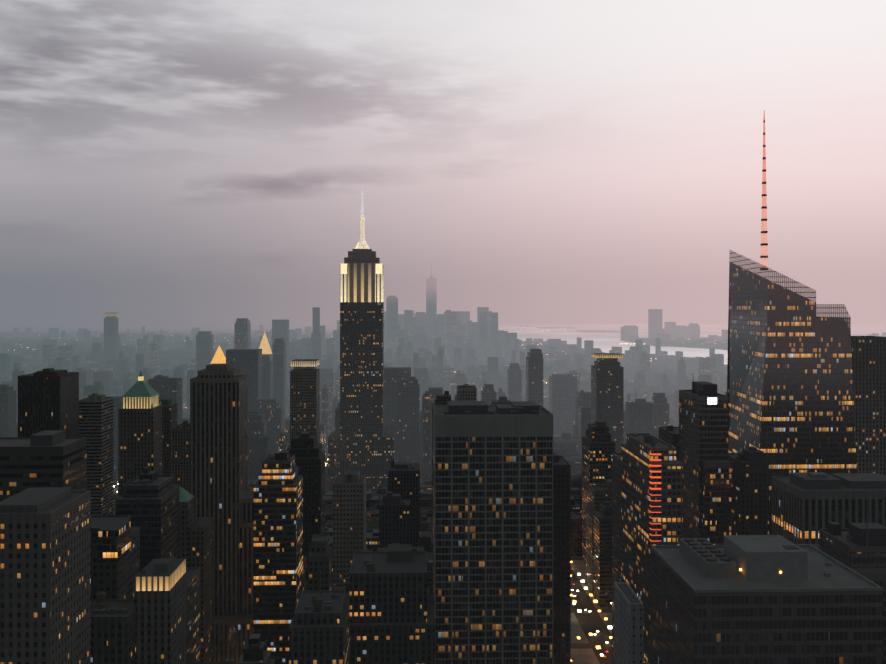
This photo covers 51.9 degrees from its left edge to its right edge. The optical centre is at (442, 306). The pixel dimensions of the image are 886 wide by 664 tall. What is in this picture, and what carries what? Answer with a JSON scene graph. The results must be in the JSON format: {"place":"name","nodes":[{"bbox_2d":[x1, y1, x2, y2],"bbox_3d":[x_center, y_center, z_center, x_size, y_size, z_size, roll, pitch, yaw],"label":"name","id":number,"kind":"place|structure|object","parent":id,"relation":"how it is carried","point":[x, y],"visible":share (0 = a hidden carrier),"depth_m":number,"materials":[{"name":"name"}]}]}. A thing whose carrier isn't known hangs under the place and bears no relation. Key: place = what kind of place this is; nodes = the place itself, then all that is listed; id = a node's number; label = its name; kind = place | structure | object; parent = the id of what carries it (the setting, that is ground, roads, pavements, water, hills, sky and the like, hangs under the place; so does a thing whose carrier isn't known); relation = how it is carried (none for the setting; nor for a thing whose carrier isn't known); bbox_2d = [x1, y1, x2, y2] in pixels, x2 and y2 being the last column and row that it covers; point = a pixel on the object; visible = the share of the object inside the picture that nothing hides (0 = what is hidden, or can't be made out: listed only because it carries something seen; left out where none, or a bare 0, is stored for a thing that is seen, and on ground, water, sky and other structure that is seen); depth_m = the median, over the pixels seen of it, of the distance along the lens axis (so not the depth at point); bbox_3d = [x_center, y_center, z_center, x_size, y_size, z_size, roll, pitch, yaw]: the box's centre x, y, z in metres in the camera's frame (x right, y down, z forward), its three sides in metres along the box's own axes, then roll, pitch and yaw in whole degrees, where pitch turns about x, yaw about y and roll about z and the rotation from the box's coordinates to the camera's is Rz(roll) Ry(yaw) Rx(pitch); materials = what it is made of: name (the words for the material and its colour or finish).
{"place":"outdoors","nodes":[
{"label":"outdoors","id":0,"kind":"place"},
{"bbox_2d":[0,309,885,663],"bbox_3d":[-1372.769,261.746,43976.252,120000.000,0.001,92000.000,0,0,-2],"label":"ground","id":1,"kind":"structure","parent":0,"point":[186,321],"depth_m":17757.60,"materials":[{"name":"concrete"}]},
{"bbox_2d":[118,372,161,496],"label":"skyscraper","id":2,"kind":"structure","parent":1,"relation":"on","point":[139,429],"depth_m":750.26,"materials":[{"name":"grey concrete"}]},
{"bbox_2d":[180,487,212,661],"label":"copper roof tower","id":3,"kind":"structure","parent":1,"relation":"on","point":[196,542],"depth_m":597.61,"materials":[{"name":"grey concrete"}]},
{"bbox_2d":[190,363,253,663],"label":"skyscraper","id":4,"kind":"structure","parent":1,"relation":"on","point":[222,495],"depth_m":643.08,"materials":[{"name":"grey concrete"}]},
{"bbox_2d":[210,345,225,363],"bbox_3d":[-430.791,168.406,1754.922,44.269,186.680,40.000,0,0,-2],"label":"pyramid roof","id":5,"kind":"structure","parent":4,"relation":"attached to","point":[219,357],"depth_m":1746.64,"materials":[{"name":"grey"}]},
{"bbox_2d":[259,332,271,397],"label":"tower","id":6,"kind":"structure","parent":1,"relation":"on","point":[266,371],"depth_m":1638.69,"materials":[{"name":"grey concrete"}]},
{"bbox_2d":[325,189,394,492],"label":"skyscraper","id":7,"kind":"structure","parent":1,"relation":"on","point":[362,441],"depth_m":1284.17,"materials":[{"name":"grey"}]},
{"bbox_2d":[113,382,611,663],"bbox_3d":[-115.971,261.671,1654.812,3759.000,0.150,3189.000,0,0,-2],"label":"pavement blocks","id":8,"kind":"structure","parent":1,"relation":"on","point":[583,656],"depth_m":743.90,"materials":[{"name":"grey"}]},
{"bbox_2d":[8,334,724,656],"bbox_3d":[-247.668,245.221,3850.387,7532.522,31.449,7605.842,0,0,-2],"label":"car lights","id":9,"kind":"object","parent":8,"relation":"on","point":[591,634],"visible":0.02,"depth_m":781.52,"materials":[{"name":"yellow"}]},
{"bbox_2d":[0,375,726,663],"bbox_3d":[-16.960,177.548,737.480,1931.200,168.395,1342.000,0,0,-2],"label":"city blocks","id":10,"kind":"structure","parent":1,"relation":"on","point":[638,415],"depth_m":1186.36,"materials":[{"name":"grey concrete"}]},
{"bbox_2d":[426,262,436,338],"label":"skyscraper","id":11,"kind":"structure","parent":1,"relation":"on","point":[431,297],"depth_m":5301.10,"materials":[{"name":"grey"}]},
{"bbox_2d":[0,296,885,663],"bbox_3d":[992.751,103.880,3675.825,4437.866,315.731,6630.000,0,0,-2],"label":"city buildings","id":12,"kind":"structure","parent":1,"relation":"on","point":[86,576],"depth_m":542.10,"materials":[{"name":"grey concrete"}]},
{"bbox_2d":[0,311,885,462],"bbox_3d":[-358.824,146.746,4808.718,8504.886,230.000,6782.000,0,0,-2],"label":"city blocks","id":13,"kind":"structure","parent":1,"relation":"on","point":[416,366],"depth_m":3170.54,"materials":[{"name":"grey concrete"}]},
{"bbox_2d":[433,401,552,663],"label":"skyscraper","id":14,"kind":"structure","parent":1,"relation":"on","point":[493,533],"depth_m":498.84,"materials":[{"name":"grey concrete"}]},
{"bbox_2d":[621,433,682,663],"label":"office building","id":15,"kind":"structure","parent":1,"relation":"on","point":[651,490],"depth_m":493.64,"materials":[{"name":"grey concrete"}]},
{"bbox_2d":[679,380,730,544],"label":"black tower","id":16,"kind":"structure","parent":1,"relation":"on","point":[703,432],"depth_m":603.67,"materials":[{"name":"grey concrete"}]},
{"bbox_2d":[651,535,882,663],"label":"dark block","id":17,"kind":"structure","parent":1,"relation":"on","point":[756,599],"depth_m":287.05,"materials":[{"name":"grey concrete"}]},
{"bbox_2d":[727,110,856,534],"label":"skyscraper with spire","id":18,"kind":"structure","parent":1,"relation":"on","point":[790,389],"depth_m":707.40,"materials":[{"name":"grey glass"}]},
{"bbox_2d":[772,472,885,543],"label":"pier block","id":19,"kind":"structure","parent":1,"relation":"on","point":[806,506],"depth_m":505.90,"materials":[{"name":"grey concrete"}]},
{"bbox_2d":[0,0,885,308],"label":"sky","id":20,"kind":"structure","parent":0,"point":[155,154],"materials":[{"name":"grey"}]},
{"bbox_2d":[498,323,885,363],"bbox_3d":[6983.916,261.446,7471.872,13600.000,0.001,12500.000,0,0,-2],"label":"river","id":21,"kind":"structure","parent":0,"point":[605,342],"depth_m":8684.73,"materials":[{"name":"grey liquid"}]},
{"bbox_2d":[515,325,620,331],"bbox_3d":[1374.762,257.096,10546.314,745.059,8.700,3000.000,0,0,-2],"label":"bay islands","id":22,"kind":"object","parent":21,"relation":"on","point":[569,328],"visible":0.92,"depth_m":10542.72,"materials":[{"name":"grey"}]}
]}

